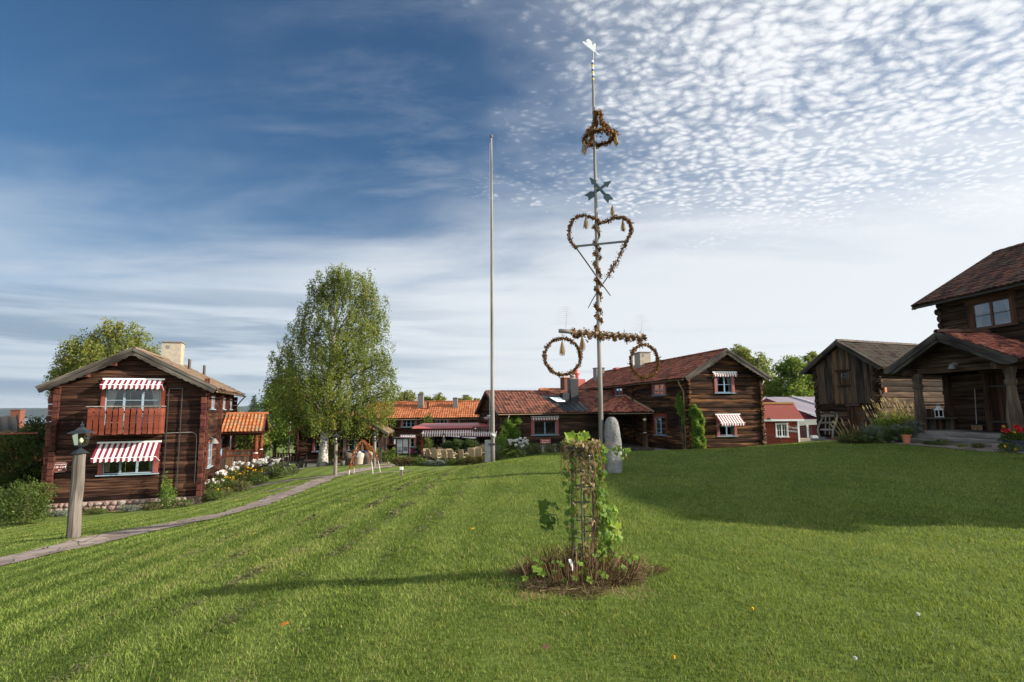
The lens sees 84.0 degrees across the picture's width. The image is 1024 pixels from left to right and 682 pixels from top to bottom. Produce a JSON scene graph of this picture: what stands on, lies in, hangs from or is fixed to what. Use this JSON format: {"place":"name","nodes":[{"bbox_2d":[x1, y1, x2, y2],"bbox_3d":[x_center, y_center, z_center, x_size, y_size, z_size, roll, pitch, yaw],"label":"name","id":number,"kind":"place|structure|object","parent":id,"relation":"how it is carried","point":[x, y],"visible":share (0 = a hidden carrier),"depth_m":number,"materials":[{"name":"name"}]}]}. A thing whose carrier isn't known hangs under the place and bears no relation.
{"place":"outdoors","nodes":[
{"label":"outdoors","id":0,"kind":"place"},
{"bbox_2d":[0,405,362,417],"bbox_3d":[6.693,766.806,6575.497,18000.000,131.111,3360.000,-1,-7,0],"label":"hills","id":1,"kind":"structure","parent":0,"point":[35,412],"depth_m":5364.43,"materials":[{"name":"green plant"}]},
{"bbox_2d":[0,461,405,565],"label":"stone path","id":2,"kind":"structure","parent":0,"point":[86,541],"depth_m":14.34,"materials":[{"name":"grey stone"}]},
{"bbox_2d":[244,476,323,488],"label":"gravel path","id":3,"kind":"structure","parent":0,"point":[280,481],"depth_m":27.75,"materials":[{"name":"grey gravel"}]},
{"bbox_2d":[0,440,1023,681],"bbox_3d":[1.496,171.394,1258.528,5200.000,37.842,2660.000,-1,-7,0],"label":"ground","id":4,"kind":"structure","parent":0,"point":[308,472],"depth_m":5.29,"materials":[{"name":"green plant"}]},
{"bbox_2d":[0,415,37,434],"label":"outbuilding","id":5,"kind":"structure","parent":4,"relation":"on","point":[8,423],"depth_m":25.83,"materials":[{"name":"tile"}]},
{"bbox_2d":[0,425,44,507],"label":"dark bush","id":6,"kind":"object","parent":4,"relation":"on","point":[12,442],"visible":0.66,"depth_m":29.73,"materials":[{"name":"green plant"}]},
{"bbox_2d":[0,410,46,470],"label":"house","id":7,"kind":"structure","parent":4,"relation":"on","point":[20,414],"depth_m":52.33,"materials":[{"name":"brick"}]},
{"bbox_2d":[0,413,48,503],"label":"dark bush","id":8,"kind":"object","parent":4,"relation":"on","point":[36,426],"visible":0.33,"depth_m":30.77,"materials":[{"name":"green plant"}]},
{"bbox_2d":[0,475,61,524],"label":"round shrub","id":9,"kind":"object","parent":4,"relation":"on","point":[27,510],"visible":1,"depth_m":21.46,"materials":[{"name":"green plant"}]},
{"bbox_2d":[66,421,95,538],"bbox_3d":[-10.461,3.368,13.706,0.424,2.860,0.424,1,-7,-12],"label":"lamp post","id":10,"kind":"object","parent":4,"relation":"on","point":[74,518],"visible":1,"depth_m":13.61,"materials":[{"name":"weathered grey-brown wood"},{"name":"black metal"},{"name":"glass"}]},
{"bbox_2d":[82,507,110,514],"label":"border plant","id":11,"kind":"object","parent":4,"relation":"on","point":[91,511],"visible":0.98,"depth_m":23.93,"materials":[{"name":"green plant"}]},
{"bbox_2d":[38,316,161,408],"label":"birch tree","id":12,"kind":"object","parent":4,"relation":"on","point":[88,351],"visible":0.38,"depth_m":47.84,"materials":[{"name":"green plant"}]},
{"bbox_2d":[116,504,139,511],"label":"border plant","id":13,"kind":"object","parent":4,"relation":"on","point":[128,509],"visible":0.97,"depth_m":24.35,"materials":[{"name":"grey plant"}]},
{"bbox_2d":[140,501,161,509],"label":"border plant","id":14,"kind":"object","parent":4,"relation":"on","point":[151,504],"visible":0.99,"depth_m":24.69,"materials":[{"name":"green plant"}]},
{"bbox_2d":[35,341,268,515],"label":"log house","id":15,"kind":"structure","parent":4,"relation":"on","point":[181,423],"depth_m":25.39,"materials":[{"name":"wood"}]},
{"bbox_2d":[54,462,66,471],"bbox_3d":[-19.235,5.377,24.228,0.460,0.410,0.019,2,-7,-19],"label":"wall sign","id":16,"kind":"object","parent":15,"relation":"attached to","point":[60,466],"visible":1,"depth_m":24.23,"materials":[{"name":"red"}]},
{"bbox_2d":[95,446,159,475],"bbox_3d":[-16.912,5.246,25.145,2.380,1.314,0.295,2,-7,-19],"label":"window","id":17,"kind":"structure","parent":15,"relation":"in","point":[103,467],"depth_m":24.98,"materials":[{"name":"red paint"}]},
{"bbox_2d":[98,386,166,432],"bbox_3d":[-16.929,3.073,25.434,2.520,2.134,0.247,2,-7,-19],"label":"window","id":18,"kind":"structure","parent":15,"relation":"in","point":[108,396],"depth_m":25.34,"materials":[{"name":"red paint"}]},
{"bbox_2d":[206,439,212,468],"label":"window","id":19,"kind":"structure","parent":15,"relation":"in","point":[210,446],"depth_m":28.28,"materials":[{"name":"red paint"}]},
{"bbox_2d":[157,471,177,508],"bbox_3d":[-15.127,6.560,25.086,0.850,1.681,0.801,-1,-7,0],"label":"tall sprout","id":20,"kind":"object","parent":4,"relation":"on","point":[166,502],"visible":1,"depth_m":24.96,"materials":[{"name":"green plant"}]},
{"bbox_2d":[171,497,192,507],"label":"border plant","id":21,"kind":"object","parent":4,"relation":"on","point":[181,504],"visible":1,"depth_m":25.00,"materials":[{"name":"green plant"}]},
{"bbox_2d":[204,478,223,491],"bbox_3d":[-14.159,6.954,26.942,0.949,0.964,0.908,-6,-9,39],"label":"phlox","id":22,"kind":"object","parent":4,"relation":"on","point":[217,485],"visible":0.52,"depth_m":26.87,"materials":[{"name":"green plant"}]},
{"bbox_2d":[204,490,226,500],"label":"bed plant","id":23,"kind":"object","parent":4,"relation":"on","point":[214,497],"visible":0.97,"depth_m":25.74,"materials":[{"name":"green plant"}]},
{"bbox_2d":[212,470,229,489],"bbox_3d":[-14.507,6.922,28.003,0.914,1.090,1.258,-6,-9,38],"label":"phlox","id":24,"kind":"object","parent":4,"relation":"on","point":[222,472],"visible":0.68,"depth_m":28.13,"materials":[{"name":"white plant"}]},
{"bbox_2d":[221,465,242,485],"bbox_3d":[-14.311,6.904,28.961,1.072,1.109,1.063,-1,-7,0],"label":"phlox","id":25,"kind":"object","parent":4,"relation":"on","point":[232,469],"visible":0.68,"depth_m":28.95,"materials":[{"name":"white plant"}]},
{"bbox_2d":[228,479,255,491],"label":"bed plant","id":26,"kind":"object","parent":4,"relation":"on","point":[241,487],"visible":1,"depth_m":27.31,"materials":[{"name":"green plant"}]},
{"bbox_2d":[232,461,258,480],"bbox_3d":[-14.064,6.880,29.872,1.584,1.179,0.910,-4,-8,24],"label":"phlox","id":27,"kind":"object","parent":4,"relation":"on","point":[247,464],"visible":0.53,"depth_m":29.81,"materials":[{"name":"white plant"}]},
{"bbox_2d":[0,461,491,681],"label":"grass clippings","id":28,"kind":"object","parent":4,"relation":"on","point":[333,530],"depth_m":7.07,"materials":[{"name":"green plant"}]},
{"bbox_2d":[235,419,274,456],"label":"maple tree","id":29,"kind":"object","parent":4,"relation":"on","point":[242,441],"visible":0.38,"depth_m":46.13,"materials":[{"name":"green plant"}]},
{"bbox_2d":[247,474,270,484],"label":"bed plant","id":30,"kind":"object","parent":4,"relation":"on","point":[258,480],"visible":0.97,"depth_m":28.14,"materials":[{"name":"green plant"}]},
{"bbox_2d":[252,461,272,476],"bbox_3d":[-12.895,6.708,29.409,0.981,1.020,0.869,1,-7,-13],"label":"phlox","id":31,"kind":"object","parent":4,"relation":"on","point":[266,462],"visible":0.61,"depth_m":29.39,"materials":[{"name":"green plant"}]},
{"bbox_2d":[258,457,294,478],"bbox_3d":[-12.096,6.535,29.187,1.826,1.092,0.583,0,-1,-8],"label":"bicycle","id":32,"kind":"object","parent":4,"relation":"on","point":[263,465],"visible":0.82,"depth_m":29.14,"materials":[{"name":"metal"}]},
{"bbox_2d":[249,384,310,455],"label":"maple tree","id":33,"kind":"object","parent":4,"relation":"on","point":[279,436],"visible":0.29,"depth_m":48.95,"materials":[{"name":"green plant"}]},
{"bbox_2d":[272,465,291,477],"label":"bed plant","id":34,"kind":"object","parent":4,"relation":"on","point":[281,473],"visible":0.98,"depth_m":29.18,"materials":[{"name":"green plant"}]},
{"bbox_2d":[270,453,299,466],"bbox_3d":[-15.673,8.331,39.313,1.820,1.115,0.675,0,-7,-5],"label":"timber bench","id":35,"kind":"object","parent":4,"relation":"on","point":[296,459],"visible":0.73,"depth_m":39.55,"materials":[{"name":"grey wood"}]},
{"bbox_2d":[259,366,322,455],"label":"maple tree","id":36,"kind":"object","parent":4,"relation":"on","point":[286,394],"visible":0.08,"depth_m":56.29,"materials":[{"name":"green plant"}]},
{"bbox_2d":[264,262,402,466],"bbox_3d":[-11.984,1.462,37.835,9.435,13.904,7.042,-1,-7,0],"label":"birch tree","id":37,"kind":"object","parent":4,"relation":"on","point":[322,397],"visible":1,"depth_m":37.45,"materials":[{"name":"green plant"}]},
{"bbox_2d":[328,439,338,461],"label":"garden shrub","id":38,"kind":"object","parent":4,"relation":"on","point":[330,453],"visible":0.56,"depth_m":41.20,"materials":[{"name":"green plant"}]},
{"bbox_2d":[333,433,338,474],"bbox_3d":[-8.692,5.583,28.042,0.329,2.221,0.329,1,-7,-10],"label":"lamp post","id":39,"kind":"object","parent":4,"relation":"on","point":[335,458],"visible":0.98,"depth_m":27.97,"materials":[{"name":"grey wood"}]},
{"bbox_2d":[287,412,387,467],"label":"log cabin","id":40,"kind":"object","parent":4,"relation":"on","point":[312,445],"visible":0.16,"depth_m":42.29,"materials":[{"name":"red wood"}]},
{"bbox_2d":[334,417,393,464],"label":"garden pavilion","id":41,"kind":"structure","parent":4,"relation":"on","point":[384,432],"depth_m":37.78,"materials":[{"name":"wood"}]},
{"bbox_2d":[349,439,379,473],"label":"leaf arch","id":42,"kind":"structure","parent":4,"relation":"on","point":[362,443],"depth_m":27.77,"materials":[{"name":"orange plant"}]},
{"bbox_2d":[390,456,407,465],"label":"hedge bush","id":43,"kind":"object","parent":4,"relation":"on","point":[396,461],"visible":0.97,"depth_m":34.86,"materials":[{"name":"green plant"}]},
{"bbox_2d":[394,437,411,463],"bbox_3d":[-6.831,6.971,35.628,1.060,1.825,0.340,-1,-7,8],"label":"notice board","id":44,"kind":"object","parent":4,"relation":"on","point":[402,445],"visible":0.97,"depth_m":35.60,"materials":[{"name":"grey wood"}]},
{"bbox_2d":[393,390,417,400],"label":"birch tree","id":45,"kind":"object","parent":4,"relation":"on","point":[406,396],"visible":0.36,"depth_m":83.55,"materials":[{"name":"green plant"}]},
{"bbox_2d":[363,393,480,454],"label":"restaurant building","id":46,"kind":"structure","parent":4,"relation":"on","point":[409,415],"depth_m":57.95,"materials":[{"name":"orange tile"}]},
{"bbox_2d":[416,413,434,450],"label":"columnar tree","id":47,"kind":"object","parent":4,"relation":"on","point":[427,442],"visible":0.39,"depth_m":52.19,"materials":[{"name":"green plant"}]},
{"bbox_2d":[412,423,490,456],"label":"terrace pergola","id":48,"kind":"object","parent":4,"relation":"on","point":[461,430],"visible":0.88,"depth_m":42.39,"materials":[{"name":"red fabric"}]},
{"bbox_2d":[447,438,464,457],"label":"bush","id":49,"kind":"object","parent":4,"relation":"on","point":[455,444],"visible":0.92,"depth_m":39.66,"materials":[{"name":"green plant"}]},
{"bbox_2d":[464,439,481,451],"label":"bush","id":50,"kind":"object","parent":4,"relation":"on","point":[469,443],"visible":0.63,"depth_m":39.70,"materials":[{"name":"green plant"}]},
{"bbox_2d":[466,455,481,464],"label":"hedge bush","id":51,"kind":"object","parent":4,"relation":"on","point":[474,459],"visible":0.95,"depth_m":33.88,"materials":[{"name":"green plant"}]},
{"bbox_2d":[485,134,496,461],"bbox_3d":[-0.776,-1.613,20.378,0.416,12.190,0.268,-1,-7,0],"label":"flagpole","id":52,"kind":"object","parent":4,"relation":"on","point":[490,450],"visible":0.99,"depth_m":20.10,"materials":[{"name":"silver metal"}]},
{"bbox_2d":[495,432,508,457],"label":"cafe bed plant","id":53,"kind":"object","parent":4,"relation":"on","point":[499,445],"visible":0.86,"depth_m":38.81,"materials":[{"name":"green plant"}]},
{"bbox_2d":[502,449,525,457],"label":"hosta","id":54,"kind":"object","parent":4,"relation":"on","point":[513,452],"visible":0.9,"depth_m":36.75,"materials":[{"name":"green plant"}]},
{"bbox_2d":[506,437,529,456],"bbox_3d":[0.312,7.244,38.885,1.840,1.380,1.426,4,-8,-31],"label":"white hydrangea","id":55,"kind":"object","parent":4,"relation":"on","point":[521,446],"visible":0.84,"depth_m":38.68,"materials":[{"name":"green plant"}]},
{"bbox_2d":[474,374,614,455],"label":"cafe building","id":56,"kind":"structure","parent":4,"relation":"on","point":[555,415],"depth_m":43.57,"materials":[{"name":"brown wood"}]},
{"bbox_2d":[499,416,521,454],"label":"climbing vine","id":57,"kind":"object","parent":56,"relation":"attached to","point":[509,430],"visible":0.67,"depth_m":41.43,"materials":[{"name":"green plant"}]},
{"bbox_2d":[531,418,558,435],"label":"window","id":58,"kind":"structure","parent":56,"relation":"in","point":[556,427],"depth_m":42.52,"materials":[{"name":"red paint"}]},
{"bbox_2d":[543,442,555,452],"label":"cafe bed plant","id":59,"kind":"object","parent":4,"relation":"on","point":[547,448],"visible":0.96,"depth_m":40.76,"materials":[{"name":"green plant"}]},
{"bbox_2d":[538,370,584,389],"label":"red roof house","id":60,"kind":"structure","parent":4,"relation":"on","point":[580,381],"depth_m":58.03,"materials":[{"name":"orange tile"}]},
{"bbox_2d":[522,543,638,583],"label":"hop shoots","id":61,"kind":"object","parent":4,"relation":"on","point":[540,570],"visible":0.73,"depth_m":5.10,"materials":[{"name":"green plant"}]},
{"bbox_2d":[566,447,596,567],"bbox_3d":[0.674,1.623,5.404,0.344,1.260,0.344,-1,-7,0],"label":"garden trellis","id":62,"kind":"object","parent":4,"relation":"on","point":[581,501],"visible":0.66,"depth_m":5.36,"materials":[{"name":"wood"}]},
{"bbox_2d":[537,430,630,569],"bbox_3d":[0.693,1.535,5.419,0.907,1.363,0.423,-1,-7,0],"label":"hop plant","id":63,"kind":"object","parent":4,"relation":"on","point":[607,520],"visible":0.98,"depth_m":5.36,"materials":[{"name":"green plant"}]},
{"bbox_2d":[505,538,670,599],"bbox_3d":[0.646,2.052,5.242,1.528,0.407,1.226,-3,-7,22],"label":"dry stem clump","id":64,"kind":"object","parent":4,"relation":"on","point":[634,572],"visible":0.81,"depth_m":5.11,"materials":[{"name":"plant"}]},
{"bbox_2d":[557,39,647,471],"bbox_3d":[2.287,-2.350,14.485,2.952,11.531,1.015,1,-7,-11],"label":"maypole","id":65,"kind":"object","parent":4,"relation":"on","point":[592,130],"visible":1,"depth_m":14.46,"materials":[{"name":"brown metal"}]},
{"bbox_2d":[542,335,582,376],"bbox_3d":[1.203,0.306,13.513,1.019,1.144,0.211,1,-7,-9],"label":"leaf wreath","id":66,"kind":"object","parent":65,"relation":"hanging from","point":[562,353],"visible":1,"depth_m":13.49,"materials":[{"name":"brown plant"}]},
{"bbox_2d":[627,342,660,380],"bbox_3d":[3.442,0.474,14.763,1.033,1.159,0.192,3,-8,-24],"label":"leaf wreath","id":67,"kind":"object","parent":65,"relation":"hanging from","point":[657,359],"visible":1,"depth_m":14.73,"materials":[{"name":"brown plant"}]},
{"bbox_2d":[604,417,621,472],"bbox_3d":[2.454,2.551,13.806,0.432,1.405,0.361,-1,-7,0],"label":"standing stone","id":68,"kind":"object","parent":4,"relation":"on","point":[613,436],"visible":0.85,"depth_m":13.68,"materials":[{"name":"stone"}]},
{"bbox_2d":[578,348,770,450],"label":"log house","id":69,"kind":"structure","parent":4,"relation":"on","point":[722,389],"depth_m":36.57,"materials":[{"name":"brown wood"}]},
{"bbox_2d":[651,382,666,395],"bbox_3d":[10.182,3.283,39.197,0.295,0.992,2.270,1,-7,-12],"label":"window","id":70,"kind":"structure","parent":69,"relation":"in","point":[659,389],"depth_m":39.14,"materials":[{"name":"red paint"}]},
{"bbox_2d":[652,413,667,435],"bbox_3d":[10.186,5.708,38.916,0.325,1.510,2.140,1,-7,-12],"label":"window","id":71,"kind":"structure","parent":69,"relation":"in","point":[660,420],"depth_m":38.91,"materials":[{"name":"red paint"}]},
{"bbox_2d":[674,392,685,448],"bbox_3d":[10.579,5.082,35.808,0.488,3.725,1.296,1,-7,-11],"label":"climbing vine","id":72,"kind":"object","parent":69,"relation":"attached to","point":[680,408],"visible":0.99,"depth_m":35.82,"materials":[{"name":"green plant"}]},
{"bbox_2d":[688,404,706,448],"bbox_3d":[11.476,5.445,34.884,1.126,3.253,0.723,1,-7,-11],"label":"climbing vine","id":73,"kind":"object","parent":69,"relation":"attached to","point":[698,422],"visible":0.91,"depth_m":34.89,"materials":[{"name":"green plant"}]},
{"bbox_2d":[713,376,735,393],"bbox_3d":[13.398,2.711,35.998,1.490,1.225,0.295,1,-7,-12],"label":"window","id":74,"kind":"structure","parent":69,"relation":"in","point":[730,380],"depth_m":35.99,"materials":[{"name":"red paint"}]},
{"bbox_2d":[715,415,736,436],"bbox_3d":[13.420,5.302,35.685,1.490,1.365,0.295,1,-7,-12],"label":"window","id":75,"kind":"structure","parent":69,"relation":"in","point":[733,428],"depth_m":35.59,"materials":[{"name":"red paint"}]},
{"bbox_2d":[730,344,755,366],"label":"birch tree","id":76,"kind":"object","parent":4,"relation":"on","point":[743,353],"visible":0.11,"depth_m":61.63,"materials":[{"name":"green plant"}]},
{"bbox_2d":[750,351,777,396],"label":"birch tree","id":77,"kind":"object","parent":4,"relation":"on","point":[763,367],"visible":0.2,"depth_m":59.91,"materials":[{"name":"green plant"}]},
{"bbox_2d":[763,402,803,444],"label":"red shed","id":78,"kind":"structure","parent":4,"relation":"on","point":[781,419],"depth_m":41.52,"materials":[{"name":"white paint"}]},
{"bbox_2d":[775,423,788,436],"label":"window","id":79,"kind":"structure","parent":78,"relation":"in","point":[787,434],"depth_m":41.46,"materials":[{"name":"white paint"}]},
{"bbox_2d":[763,354,814,396],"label":"maple tree","id":80,"kind":"object","parent":4,"relation":"on","point":[797,383],"visible":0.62,"depth_m":56.10,"materials":[{"name":"green plant"}]},
{"bbox_2d":[763,396,837,439],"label":"house","id":81,"kind":"structure","parent":4,"relation":"on","point":[804,406],"depth_m":47.89,"materials":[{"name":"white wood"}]},
{"bbox_2d":[802,351,819,414],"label":"birch tree","id":82,"kind":"object","parent":4,"relation":"on","point":[811,356],"visible":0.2,"depth_m":71.87,"materials":[{"name":"green plant"}]},
{"bbox_2d":[817,411,837,437],"bbox_3d":[15.252,4.036,27.480,0.502,1.269,0.937,3,-8,-24],"label":"wooden sledge","id":83,"kind":"object","parent":4,"relation":"on","point":[825,422],"visible":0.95,"depth_m":27.48,"materials":[{"name":"grey wood"}]},
{"bbox_2d":[830,417,864,443],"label":"ornamental grass","id":84,"kind":"object","parent":4,"relation":"on","point":[849,432],"depth_m":22.10,"materials":[{"name":"green plant"}]},
{"bbox_2d":[834,434,861,443],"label":"porch bed plant","id":85,"kind":"object","parent":4,"relation":"on","point":[847,438],"visible":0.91,"depth_m":21.83,"materials":[{"name":"green plant"}]},
{"bbox_2d":[853,434,883,443],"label":"broad leaf plant","id":86,"kind":"object","parent":4,"relation":"on","point":[872,437],"visible":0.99,"depth_m":21.21,"materials":[{"name":"green plant"}]},
{"bbox_2d":[799,339,944,440],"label":"barn","id":87,"kind":"structure","parent":4,"relation":"on","point":[842,372],"depth_m":26.92,"materials":[{"name":"wood"}]},
{"bbox_2d":[833,369,850,385],"bbox_3d":[15.780,1.746,27.054,0.300,0.775,0.800,3,-8,-24],"label":"window","id":88,"kind":"structure","parent":87,"relation":"in","point":[839,372],"depth_m":27.06,"materials":[{"name":"brown wood"}]},
{"bbox_2d":[847,406,868,431],"bbox_3d":[16.055,3.767,26.336,0.145,1.500,0.960,3,-8,-24],"label":"door","id":89,"kind":"structure","parent":87,"relation":"in","point":[855,415],"depth_m":26.47,"materials":[{"name":"brown wood"}]},
{"bbox_2d":[861,424,885,442],"bbox_3d":[13.817,3.550,21.727,0.866,0.770,0.833,6,-9,-41],"label":"porch bed plant","id":90,"kind":"object","parent":4,"relation":"on","point":[871,428],"visible":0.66,"depth_m":21.60,"materials":[{"name":"green plant"}]},
{"bbox_2d":[870,411,906,438],"bbox_3d":[15.621,3.550,23.638,1.383,1.260,1.518,-1,-7,0],"label":"porch bed plant","id":91,"kind":"object","parent":4,"relation":"on","point":[888,420],"visible":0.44,"depth_m":23.53,"materials":[{"name":"green plant"}]},
{"bbox_2d":[872,428,906,442],"bbox_3d":[14.046,3.526,21.264,1.064,0.577,1.392,-2,-7,11],"label":"rhubarb","id":92,"kind":"object","parent":4,"relation":"on","point":[888,439],"visible":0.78,"depth_m":21.15,"materials":[{"name":"green plant"}]},
{"bbox_2d":[871,397,908,431],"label":"ornamental grass","id":93,"kind":"object","parent":4,"relation":"on","point":[885,410],"depth_m":24.30,"materials":[{"name":"beige plant"}]},
{"bbox_2d":[885,397,914,435],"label":"ornamental grass","id":94,"kind":"object","parent":4,"relation":"on","point":[901,408],"depth_m":24.11,"materials":[{"name":"beige plant"}]},
{"bbox_2d":[887,422,912,441],"bbox_3d":[14.690,3.494,21.598,0.889,0.806,0.864,-1,-7,0],"label":"porch bed plant","id":95,"kind":"object","parent":4,"relation":"on","point":[894,425],"visible":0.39,"depth_m":21.58,"materials":[{"name":"green plant"}]},
{"bbox_2d":[901,418,923,437],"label":"porch bed plant","id":96,"kind":"object","parent":4,"relation":"on","point":[914,426],"visible":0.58,"depth_m":21.53,"materials":[{"name":"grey plant"}]},
{"bbox_2d":[883,242,1023,447],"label":"log house","id":97,"kind":"structure","parent":4,"relation":"on","point":[975,340],"depth_m":20.68,"materials":[{"name":"wood"}]},
{"bbox_2d":[934,405,943,416],"bbox_3d":[16.264,2.647,21.688,0.220,0.505,0.220,0,-7,-6],"label":"lantern","id":98,"kind":"object","parent":97,"relation":"on","point":[938,411],"visible":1,"depth_m":21.62,"materials":[{"name":"white paint"}]},
{"bbox_2d":[971,389,982,429],"bbox_3d":[16.904,2.489,20.759,0.098,1.496,0.420,0,-7,-6],"label":"broom","id":99,"kind":"object","parent":97,"relation":"on","point":[976,426],"visible":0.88,"depth_m":20.70,"materials":[{"name":"brown wood"}]},
{"bbox_2d":[964,290,1018,328],"bbox_3d":[17.174,-1.039,20.355,0.295,1.172,1.960,0,-7,-6],"label":"window","id":100,"kind":"structure","parent":97,"relation":"in","point":[974,307],"depth_m":20.37,"materials":[{"name":"brown wood"}]},
{"bbox_2d":[978,369,1007,430],"bbox_3d":[17.152,2.077,19.951,0.205,2.155,1.300,0,-7,-6],"label":"door","id":101,"kind":"structure","parent":97,"relation":"in","point":[994,388],"depth_m":20.25,"materials":[{"name":"brown wood"}]},
{"bbox_2d":[997,425,1023,452],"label":"marigold","id":102,"kind":"object","parent":4,"relation":"on","point":[1004,446],"visible":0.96,"depth_m":16.28,"materials":[{"name":"green plant"}]},
{"bbox_2d":[0,0,1023,407],"label":"sky","id":103,"kind":"structure","parent":0,"point":[793,177],"materials":[{"name":"blue"}]},
{"bbox_2d":[884,440,1023,452],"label":"stone path","id":104,"kind":"structure","parent":0,"point":[965,448],"depth_m":18.29,"materials":[{"name":"grey stone"}]},
{"bbox_2d":[1001,440,1023,451],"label":"flower tub","id":105,"kind":"object","parent":104,"relation":"on","point":[1015,442],"visible":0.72,"depth_m":16.54,"materials":[{"name":"stone"}]},
{"bbox_2d":[997,424,1023,441],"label":"geranium","id":106,"kind":"object","parent":105,"relation":"in","point":[1016,436],"visible":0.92,"depth_m":16.70,"materials":[{"name":"red plant"}]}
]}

